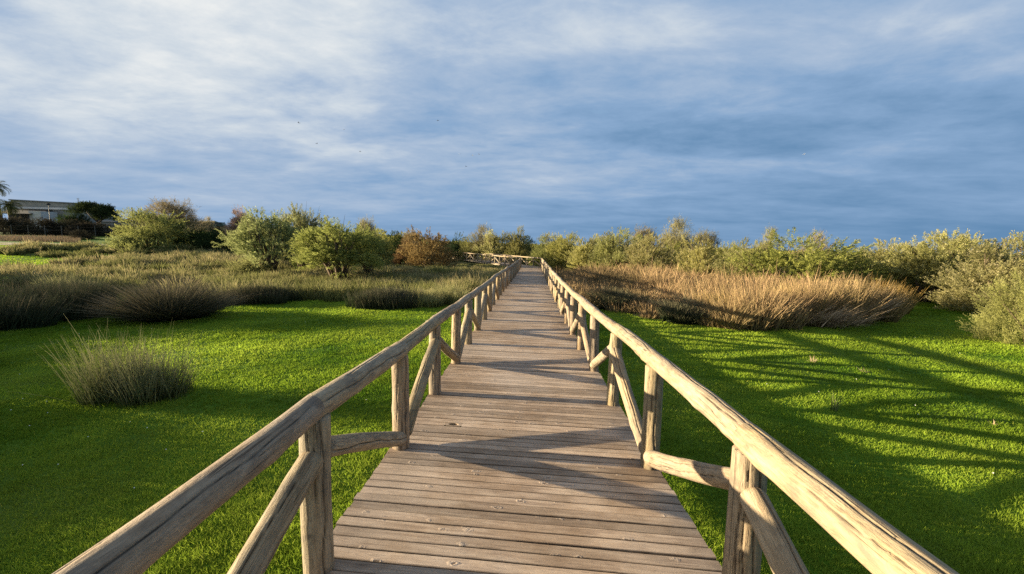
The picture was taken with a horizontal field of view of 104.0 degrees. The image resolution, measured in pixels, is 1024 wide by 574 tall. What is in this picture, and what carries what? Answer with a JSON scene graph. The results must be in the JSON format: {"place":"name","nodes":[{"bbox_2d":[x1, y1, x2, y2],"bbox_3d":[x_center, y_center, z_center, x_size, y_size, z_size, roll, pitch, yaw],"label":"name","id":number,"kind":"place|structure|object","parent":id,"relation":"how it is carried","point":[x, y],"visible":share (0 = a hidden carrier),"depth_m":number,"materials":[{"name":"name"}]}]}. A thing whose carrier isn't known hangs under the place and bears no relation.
{"place":"outdoors","nodes":[
{"label":"outdoors","id":0,"kind":"place"},
{"bbox_2d":[0,233,80,242],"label":"dry grass","id":1,"kind":"structure","parent":0,"point":[40,238],"depth_m":58.17,"materials":[{"name":"plant"}]},
{"bbox_2d":[0,242,103,244],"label":"dirt path","id":2,"kind":"structure","parent":0,"point":[4,243],"depth_m":49.16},
{"bbox_2d":[0,228,1023,573],"bbox_3d":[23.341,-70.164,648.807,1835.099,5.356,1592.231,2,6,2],"label":"ground","id":3,"kind":"structure","parent":0,"point":[174,420],"depth_m":5.31,"materials":[{"name":"plant"}]},
{"bbox_2d":[0,181,11,231],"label":"palm tree","id":4,"kind":"object","parent":3,"relation":"on","point":[2,190],"visible":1,"depth_m":77.64,"materials":[{"name":"green plant"}]},
{"bbox_2d":[0,216,21,234],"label":"hedge bush","id":5,"kind":"object","parent":3,"relation":"on","point":[3,223],"visible":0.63,"depth_m":69.39,"materials":[{"name":"green plant"}]},
{"bbox_2d":[0,199,25,219],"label":"palm tree","id":6,"kind":"object","parent":3,"relation":"on","point":[9,207],"visible":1,"depth_m":76.35,"materials":[{"name":"green plant"}]},
{"bbox_2d":[0,216,42,234],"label":"hedge bush","id":7,"kind":"object","parent":3,"relation":"on","point":[23,228],"visible":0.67,"depth_m":69.70,"materials":[{"name":"green plant"}]},
{"bbox_2d":[0,283,83,330],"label":"rush tussock","id":8,"kind":"object","parent":3,"relation":"on","point":[17,315],"visible":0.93,"depth_m":10.33,"materials":[{"name":"plant"}]},
{"bbox_2d":[0,272,88,290],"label":"rush tussock","id":9,"kind":"object","parent":3,"relation":"on","point":[22,280],"visible":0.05,"depth_m":17.31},
{"bbox_2d":[22,217,67,235],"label":"hedge bush","id":10,"kind":"object","parent":3,"relation":"on","point":[47,222],"visible":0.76,"depth_m":69.03,"materials":[{"name":"green plant"}]},
{"bbox_2d":[0,271,108,302],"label":"rush tussock","id":11,"kind":"object","parent":3,"relation":"on","point":[24,291],"visible":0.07,"depth_m":11.88,"materials":[{"name":"plant"}]},
{"bbox_2d":[0,224,111,237],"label":"fence","id":12,"kind":"object","parent":3,"relation":"on","point":[52,226],"visible":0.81,"depth_m":65.96,"materials":[{"name":"wood"}]},
{"bbox_2d":[1,199,115,228],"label":"farm building","id":13,"kind":"structure","parent":3,"relation":"on","point":[32,209],"depth_m":85.32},
{"bbox_2d":[36,218,88,234],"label":"hedge bush","id":14,"kind":"object","parent":3,"relation":"on","point":[72,222],"visible":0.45,"depth_m":70.06,"materials":[{"name":"green plant"}]},
{"bbox_2d":[1,270,125,321],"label":"rush tussock","id":15,"kind":"object","parent":3,"relation":"on","point":[70,314],"visible":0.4,"depth_m":11.70,"materials":[{"name":"plant"}]},
{"bbox_2d":[25,273,108,289],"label":"rush tussock","id":16,"kind":"object","parent":3,"relation":"on","point":[73,277],"visible":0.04,"depth_m":15.96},
{"bbox_2d":[53,205,85,229],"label":"tree","id":17,"kind":"object","parent":3,"relation":"on","point":[67,217],"visible":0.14,"depth_m":73.11,"materials":[{"name":"green plant"}]},
{"bbox_2d":[59,220,101,235],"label":"hedge bush","id":18,"kind":"object","parent":3,"relation":"on","point":[85,226],"visible":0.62,"depth_m":69.01,"materials":[{"name":"green plant"}]},
{"bbox_2d":[72,212,92,227],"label":"tree","id":19,"kind":"object","parent":3,"relation":"on","point":[82,216],"visible":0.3,"depth_m":74.34,"materials":[{"name":"green plant"}]},
{"bbox_2d":[67,229,100,239],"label":"hedge bush","id":20,"kind":"object","parent":3,"relation":"on","point":[77,234],"visible":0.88,"depth_m":62.66,"materials":[{"name":"green plant"}]},
{"bbox_2d":[61,200,127,224],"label":"umbrella pine","id":21,"kind":"object","parent":3,"relation":"on","point":[94,210],"visible":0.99,"depth_m":70.59,"materials":[{"name":"green plant"}]},
{"bbox_2d":[86,223,121,235],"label":"hedge bush","id":22,"kind":"object","parent":3,"relation":"on","point":[103,231],"visible":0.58,"depth_m":69.85,"materials":[{"name":"green plant"}]},
{"bbox_2d":[17,313,207,408],"bbox_3d":[-5.482,1.009,5.836,2.189,1.379,1.762,2,6,2],"label":"rush tussock","id":23,"kind":"object","parent":3,"relation":"on","point":[143,381],"visible":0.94,"depth_m":5.70,"materials":[{"name":"plant"}]},
{"bbox_2d":[101,220,136,230],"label":"shed","id":24,"kind":"structure","parent":3,"relation":"on","point":[107,222],"depth_m":83.80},
{"bbox_2d":[98,234,151,252],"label":"bush","id":25,"kind":"object","parent":3,"relation":"on","point":[121,238],"visible":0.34,"depth_m":40.75,"materials":[{"name":"green plant"}]},
{"bbox_2d":[108,223,141,236],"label":"hedge bush","id":26,"kind":"object","parent":3,"relation":"on","point":[123,229],"visible":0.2,"depth_m":68.27,"materials":[{"name":"green plant"}]},
{"bbox_2d":[95,206,194,251],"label":"bush","id":27,"kind":"object","parent":3,"relation":"on","point":[161,229],"visible":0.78,"depth_m":41.92,"materials":[{"name":"green plant"}]},
{"bbox_2d":[64,258,261,326],"bbox_3d":[-10.377,0.320,12.189,4.738,2.432,4.795,4,7,25],"label":"rush tussock","id":28,"kind":"object","parent":3,"relation":"on","point":[157,306],"visible":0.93,"depth_m":11.63,"materials":[{"name":"plant"}]},
{"bbox_2d":[127,194,213,232],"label":"bare tree","id":29,"kind":"object","parent":3,"relation":"on","point":[169,208],"visible":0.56,"depth_m":60.60,"materials":[{"name":"brown plant"}]},
{"bbox_2d":[145,272,199,286],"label":"rush tussock","id":30,"kind":"object","parent":3,"relation":"on","point":[179,277],"visible":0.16,"depth_m":19.02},
{"bbox_2d":[167,221,223,249],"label":"bush","id":31,"kind":"object","parent":3,"relation":"on","point":[199,234],"visible":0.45,"depth_m":44.05,"materials":[{"name":"green plant"}]},
{"bbox_2d":[203,215,214,231],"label":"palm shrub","id":32,"kind":"object","parent":3,"relation":"on","point":[208,220],"visible":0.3,"depth_m":87.59,"materials":[{"name":"plant"}]},
{"bbox_2d":[204,225,224,233],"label":"bush","id":33,"kind":"object","parent":3,"relation":"on","point":[219,227],"visible":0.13,"depth_m":74.78,"materials":[{"name":"green plant"}]},
{"bbox_2d":[190,228,241,252],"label":"bush","id":34,"kind":"object","parent":3,"relation":"on","point":[212,237],"visible":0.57,"depth_m":43.02,"materials":[{"name":"green plant"}]},
{"bbox_2d":[212,222,226,226],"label":"parked van","id":35,"kind":"object","parent":3,"relation":"on","point":[220,224],"visible":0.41,"depth_m":116.92,"materials":[{"name":"paint"}]},
{"bbox_2d":[224,204,249,234],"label":"bare tree","id":36,"kind":"object","parent":3,"relation":"on","point":[233,221],"visible":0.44,"depth_m":60.87,"materials":[{"name":"brown plant"}]},
{"bbox_2d":[209,283,283,304],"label":"rush tussock","id":37,"kind":"object","parent":3,"relation":"on","point":[239,296],"visible":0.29,"depth_m":15.04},
{"bbox_2d":[226,257,275,272],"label":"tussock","id":38,"kind":"object","parent":3,"relation":"on","point":[242,266],"visible":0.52,"depth_m":27.58,"materials":[{"name":"green plant"}]},
{"bbox_2d":[0,236,505,307],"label":"rushes","id":39,"kind":"object","parent":3,"relation":"on","point":[131,265],"visible":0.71,"depth_m":26.43,"materials":[{"name":"plant"}]},
{"bbox_2d":[211,206,304,271],"bbox_3d":[-17.763,-3.248,28.705,6.345,5.206,5.990,-1,7,-20],"label":"tree","id":40,"kind":"object","parent":3,"relation":"on","point":[252,235],"visible":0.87,"depth_m":28.36,"materials":[{"name":"green plant"}]},
{"bbox_2d":[220,280,304,304],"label":"rush tussock","id":41,"kind":"object","parent":3,"relation":"on","point":[275,296],"visible":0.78,"depth_m":15.46,"materials":[{"name":"plant"}]},
{"bbox_2d":[272,202,330,269],"bbox_3d":[-17.447,-4.162,33.550,5.272,6.216,5.096,4,7,20],"label":"tree","id":42,"kind":"object","parent":3,"relation":"on","point":[304,221],"visible":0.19,"depth_m":32.70,"materials":[{"name":"green plant"}]},
{"bbox_2d":[283,215,393,279],"bbox_3d":[-10.614,-2.304,24.845,6.478,4.440,6.262,3,7,19],"label":"tree","id":43,"kind":"object","parent":3,"relation":"on","point":[343,257],"visible":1,"depth_m":23.71,"materials":[{"name":"green plant"}]},
{"bbox_2d":[358,213,377,237],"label":"bare tree","id":44,"kind":"object","parent":3,"relation":"on","point":[369,223],"visible":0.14,"depth_m":54.70,"materials":[{"name":"brown plant"}]},
{"bbox_2d":[346,223,396,273],"bbox_3d":[-10.219,-2.510,28.404,3.574,4.125,3.786,7,9,44],"label":"tree","id":45,"kind":"object","parent":3,"relation":"on","point":[384,257],"visible":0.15,"depth_m":28.55,"materials":[{"name":"green plant"}]},
{"bbox_2d":[342,277,407,309],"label":"rush tussock","id":46,"kind":"object","parent":3,"relation":"on","point":[358,300],"visible":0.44,"depth_m":14.86,"materials":[{"name":"plant"}]},
{"bbox_2d":[380,236,394,257],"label":"bush","id":47,"kind":"object","parent":3,"relation":"on","point":[389,249],"visible":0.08,"depth_m":48.24,"materials":[{"name":"green plant"}]},
{"bbox_2d":[361,283,426,309],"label":"rush tussock","id":48,"kind":"object","parent":3,"relation":"on","point":[397,302],"visible":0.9,"depth_m":14.92,"materials":[{"name":"plant"}]},
{"bbox_2d":[385,230,405,262],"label":"bush","id":49,"kind":"object","parent":3,"relation":"on","point":[395,242],"visible":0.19,"depth_m":51.50,"materials":[{"name":"green plant"}]},
{"bbox_2d":[387,265,413,273],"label":"rush tussock","id":50,"kind":"object","parent":3,"relation":"on","point":[404,269],"visible":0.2,"depth_m":30.39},
{"bbox_2d":[391,234,415,264],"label":"shrub","id":51,"kind":"object","parent":3,"relation":"on","point":[399,258],"visible":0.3,"depth_m":46.54,"materials":[{"name":"brown plant"}]},
{"bbox_2d":[404,230,421,252],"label":"bare tree","id":52,"kind":"object","parent":3,"relation":"on","point":[411,237],"visible":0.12,"depth_m":65.78,"materials":[{"name":"grey plant"}]},
{"bbox_2d":[397,225,460,266],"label":"shrub","id":53,"kind":"object","parent":3,"relation":"on","point":[415,256],"visible":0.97,"depth_m":43.22,"materials":[{"name":"brown plant"}]},
{"bbox_2d":[418,281,470,307],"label":"rush tussock","id":54,"kind":"object","parent":3,"relation":"on","point":[446,295],"visible":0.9,"depth_m":16.20,"materials":[{"name":"plant"}]},
{"bbox_2d":[439,231,466,260],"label":"bush","id":55,"kind":"object","parent":3,"relation":"on","point":[455,246],"visible":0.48,"depth_m":61.28,"materials":[{"name":"green plant"}]},
{"bbox_2d":[458,234,483,261],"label":"tree","id":56,"kind":"object","parent":3,"relation":"on","point":[467,247],"visible":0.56,"depth_m":59.14,"materials":[{"name":"green plant"}]},
{"bbox_2d":[468,223,496,252],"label":"bare tree","id":57,"kind":"object","parent":3,"relation":"on","point":[480,230],"visible":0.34,"depth_m":59.61,"materials":[{"name":"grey plant"}]},
{"bbox_2d":[472,227,507,260],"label":"tree","id":58,"kind":"object","parent":3,"relation":"on","point":[492,243],"visible":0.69,"depth_m":57.35,"materials":[{"name":"green plant"}]},
{"bbox_2d":[496,225,533,263],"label":"tree","id":59,"kind":"object","parent":3,"relation":"on","point":[519,247],"visible":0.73,"depth_m":56.35,"materials":[{"name":"green plant"}]},
{"bbox_2d":[328,257,721,573],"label":"boardwalk","id":60,"kind":"structure","parent":3,"relation":"on","point":[521,454],"depth_m":3.12,"materials":[{"name":"wood"}]},
{"bbox_2d":[52,257,521,573],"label":"railing","id":61,"kind":"object","parent":60,"relation":"on","point":[143,542],"visible":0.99,"depth_m":2.00,"materials":[{"name":"wood"}]},
{"bbox_2d":[455,252,519,264],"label":"railing","id":62,"kind":"object","parent":60,"relation":"on","point":[495,259],"visible":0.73,"depth_m":50.19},
{"bbox_2d":[480,253,540,266],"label":"railing","id":63,"kind":"object","parent":60,"relation":"on","point":[527,257],"visible":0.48,"depth_m":48.48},
{"bbox_2d":[540,258,958,573],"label":"railing","id":64,"kind":"object","parent":60,"relation":"on","point":[870,540],"visible":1,"depth_m":1.89,"materials":[{"name":"wood"}]},
{"bbox_2d":[522,236,538,261],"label":"tree","id":65,"kind":"object","parent":3,"relation":"on","point":[530,242],"visible":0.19,"depth_m":61.48,"materials":[{"name":"green plant"}]},
{"bbox_2d":[526,236,562,266],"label":"shrub","id":66,"kind":"object","parent":3,"relation":"on","point":[539,252],"visible":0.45,"depth_m":45.50,"materials":[{"name":"green plant"}]},
{"bbox_2d":[533,231,574,263],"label":"shrub","id":67,"kind":"object","parent":3,"relation":"on","point":[548,237],"visible":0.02,"depth_m":57.73,"materials":[{"name":"green plant"}]},
{"bbox_2d":[541,231,579,268],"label":"shrub","id":68,"kind":"object","parent":3,"relation":"on","point":[558,249],"visible":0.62,"depth_m":42.43,"materials":[{"name":"green plant"}]},
{"bbox_2d":[562,234,604,270],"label":"shrub","id":69,"kind":"object","parent":3,"relation":"on","point":[581,252],"visible":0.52,"depth_m":38.44,"materials":[{"name":"green plant"}]},
{"bbox_2d":[582,231,615,260],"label":"shrub","id":70,"kind":"object","parent":3,"relation":"on","point":[604,237],"visible":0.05,"depth_m":54.66,"materials":[{"name":"green plant"}]},
{"bbox_2d":[585,224,639,267],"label":"shrub","id":71,"kind":"object","parent":3,"relation":"on","point":[605,249],"visible":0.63,"depth_m":34.24,"materials":[{"name":"green plant"}]},
{"bbox_2d":[584,284,649,309],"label":"rush tussock","id":72,"kind":"object","parent":3,"relation":"on","point":[607,296],"visible":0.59,"depth_m":15.93,"materials":[{"name":"plant"}]},
{"bbox_2d":[620,233,651,260],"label":"shrub","id":73,"kind":"object","parent":3,"relation":"on","point":[637,244],"visible":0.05,"depth_m":36.08,"materials":[{"name":"green plant"}]},
{"bbox_2d":[627,224,660,256],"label":"bare tree","id":74,"kind":"object","parent":3,"relation":"on","point":[643,232],"visible":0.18,"depth_m":47.15,"materials":[{"name":"grey plant"}]},
{"bbox_2d":[622,232,683,270],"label":"shrub","id":75,"kind":"object","parent":3,"relation":"on","point":[640,256],"visible":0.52,"depth_m":29.73,"materials":[{"name":"green plant"}]},
{"bbox_2d":[648,242,689,270],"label":"shrub","id":76,"kind":"object","parent":3,"relation":"on","point":[676,245],"visible":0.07,"depth_m":31.25,"materials":[{"name":"green plant"}]},
{"bbox_2d":[651,215,706,260],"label":"bare tree","id":77,"kind":"object","parent":3,"relation":"on","point":[677,239],"visible":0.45,"depth_m":41.30,"materials":[{"name":"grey plant"}]},
{"bbox_2d":[647,291,719,325],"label":"rush tussock","id":78,"kind":"object","parent":3,"relation":"on","point":[677,312],"visible":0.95,"depth_m":13.16,"materials":[{"name":"plant"}]},
{"bbox_2d":[672,235,724,277],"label":"shrub","id":79,"kind":"object","parent":3,"relation":"on","point":[701,262],"visible":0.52,"depth_m":26.47,"materials":[{"name":"green plant"}]},
{"bbox_2d":[375,228,1023,261],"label":"scrubland","id":80,"kind":"structure","parent":3,"relation":"on","point":[385,235],"depth_m":95.82,"materials":[{"name":"green plant"}]},
{"bbox_2d":[693,226,720,252],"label":"tree","id":81,"kind":"object","parent":3,"relation":"on","point":[711,238],"visible":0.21,"depth_m":45.26,"materials":[{"name":"grey plant"}]},
{"bbox_2d":[696,241,742,267],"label":"shrub","id":82,"kind":"object","parent":3,"relation":"on","point":[720,252],"visible":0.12,"depth_m":32.72,"materials":[{"name":"green plant"}]},
{"bbox_2d":[692,291,747,317],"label":"rush tussock","id":83,"kind":"object","parent":3,"relation":"on","point":[717,302],"visible":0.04,"depth_m":13.84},
{"bbox_2d":[543,256,915,331],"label":"rushes","id":84,"kind":"object","parent":3,"relation":"on","point":[650,282],"visible":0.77,"depth_m":15.22,"materials":[{"name":"plant"}]},
{"bbox_2d":[718,237,751,265],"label":"shrub","id":85,"kind":"object","parent":3,"relation":"on","point":[742,241],"visible":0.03,"depth_m":29.64,"materials":[{"name":"green plant"}]},
{"bbox_2d":[710,239,801,277],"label":"shrub","id":86,"kind":"object","parent":3,"relation":"on","point":[717,264],"visible":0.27,"depth_m":23.97,"materials":[{"name":"green plant"}]},
{"bbox_2d":[753,226,784,268],"bbox_3d":[23.001,-3.176,36.086,2.994,5.504,3.378,0,6,-16],"label":"bare tree","id":87,"kind":"object","parent":3,"relation":"on","point":[772,235],"visible":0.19,"depth_m":35.57,"materials":[{"name":"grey plant"}]},
{"bbox_2d":[724,276,834,322],"bbox_3d":[9.050,0.447,13.877,4.312,1.678,3.056,-2,7,-27],"label":"rush tussock","id":88,"kind":"object","parent":3,"relation":"on","point":[799,301],"visible":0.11,"depth_m":13.48,"materials":[{"name":"plant"}]},
{"bbox_2d":[723,227,885,286],"bbox_3d":[15.883,-1.310,22.687,7.449,4.127,7.567,2,6,4],"label":"shrub","id":89,"kind":"object","parent":3,"relation":"on","point":[804,261],"visible":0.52,"depth_m":21.30,"materials":[{"name":"green plant"}]},
{"bbox_2d":[791,230,830,255],"bbox_3d":[22.645,-2.258,30.050,3.097,4.808,2.745,2,6,8],"label":"tree","id":90,"kind":"object","parent":3,"relation":"on","point":[823,238],"visible":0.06,"depth_m":29.82,"materials":[{"name":"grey plant"}]},
{"bbox_2d":[760,271,876,317],"bbox_3d":[10.959,0.320,14.579,4.312,1.855,3.056,-1,7,-19],"label":"rush tussock","id":91,"kind":"object","parent":3,"relation":"on","point":[832,299],"visible":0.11,"depth_m":14.11,"materials":[{"name":"plant"}]},
{"bbox_2d":[798,241,864,277],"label":"shrub","id":92,"kind":"object","parent":3,"relation":"on","point":[823,252],"visible":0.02,"depth_m":25.19,"materials":[{"name":"green plant"}]},
{"bbox_2d":[831,393,843,411],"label":"weed","id":93,"kind":"object","parent":3,"relation":"on","point":[834,406],"visible":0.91,"depth_m":6.04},
{"bbox_2d":[804,304,897,328],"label":"bent reed clump","id":94,"kind":"object","parent":3,"relation":"on","point":[838,320],"visible":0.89,"depth_m":12.96,"materials":[{"name":"plant"}]},
{"bbox_2d":[834,244,872,264],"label":"shrub","id":95,"kind":"object","parent":3,"relation":"on","point":[865,249],"visible":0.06,"depth_m":37.66,"materials":[{"name":"green plant"}]},
{"bbox_2d":[826,282,915,322],"bbox_3d":[13.079,0.449,15.155,2.784,1.646,3.828,-3,7,-32],"label":"rush tussock","id":96,"kind":"object","parent":3,"relation":"on","point":[893,317],"visible":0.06,"depth_m":14.44,"materials":[{"name":"plant"}]},
{"bbox_2d":[840,253,904,292],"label":"shrub","id":97,"kind":"object","parent":3,"relation":"on","point":[876,266],"visible":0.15,"depth_m":21.58,"materials":[{"name":"green plant"}]},
{"bbox_2d":[856,242,905,263],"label":"shrub","id":98,"kind":"object","parent":3,"relation":"on","point":[866,253],"visible":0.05,"depth_m":34.43,"materials":[{"name":"green plant"}]},
{"bbox_2d":[861,288,906,315],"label":"bent reed clump","id":99,"kind":"object","parent":3,"relation":"on","point":[889,310],"visible":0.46,"depth_m":14.30,"materials":[{"name":"plant"}]},
{"bbox_2d":[848,277,926,313],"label":"rush tussock","id":100,"kind":"object","parent":3,"relation":"on","point":[907,297],"visible":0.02,"depth_m":16.73,"materials":[{"name":"plant"}]},
{"bbox_2d":[856,237,925,297],"bbox_3d":[23.353,-1.190,24.489,4.265,3.817,5.116,-3,8,-37],"label":"shrub","id":101,"kind":"object","parent":3,"relation":"on","point":[877,255],"visible":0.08,"depth_m":24.80,"materials":[{"name":"green plant"}]},
{"bbox_2d":[867,226,996,302],"bbox_3d":[22.580,-1.136,21.444,4.762,4.331,6.088,-2,7,-26],"label":"shrub","id":102,"kind":"object","parent":3,"relation":"on","point":[920,254],"visible":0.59,"depth_m":21.16,"materials":[{"name":"green plant"}]},
{"bbox_2d":[924,231,974,271],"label":"shrub","id":103,"kind":"object","parent":3,"relation":"on","point":[932,233],"visible":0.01,"depth_m":31.15,"materials":[{"name":"green plant"}]},
{"bbox_2d":[901,228,1023,298],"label":"shrub","id":104,"kind":"object","parent":3,"relation":"on","point":[963,260],"visible":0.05,"depth_m":21.77,"materials":[{"name":"green plant"}]},
{"bbox_2d":[930,262,995,309],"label":"shrub","id":105,"kind":"object","parent":3,"relation":"on","point":[954,287],"visible":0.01,"depth_m":19.96,"materials":[{"name":"green plant"}]},
{"bbox_2d":[923,236,1023,315],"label":"shrub","id":106,"kind":"object","parent":3,"relation":"on","point":[991,264],"visible":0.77,"depth_m":17.78,"materials":[{"name":"green plant"}]},
{"bbox_2d":[956,267,1023,345],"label":"shrub","id":107,"kind":"object","parent":3,"relation":"on","point":[987,324],"visible":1,"depth_m":11.82,"materials":[{"name":"green plant"}]},
{"bbox_2d":[974,230,1023,285],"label":"shrub","id":108,"kind":"object","parent":3,"relation":"on","point":[1018,244],"visible":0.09,"depth_m":29.19,"materials":[{"name":"green plant"}]},
{"bbox_2d":[0,0,1023,254],"label":"sky","id":109,"kind":"structure","parent":0,"point":[865,120],"materials":[{"name":"blue"}]}
]}

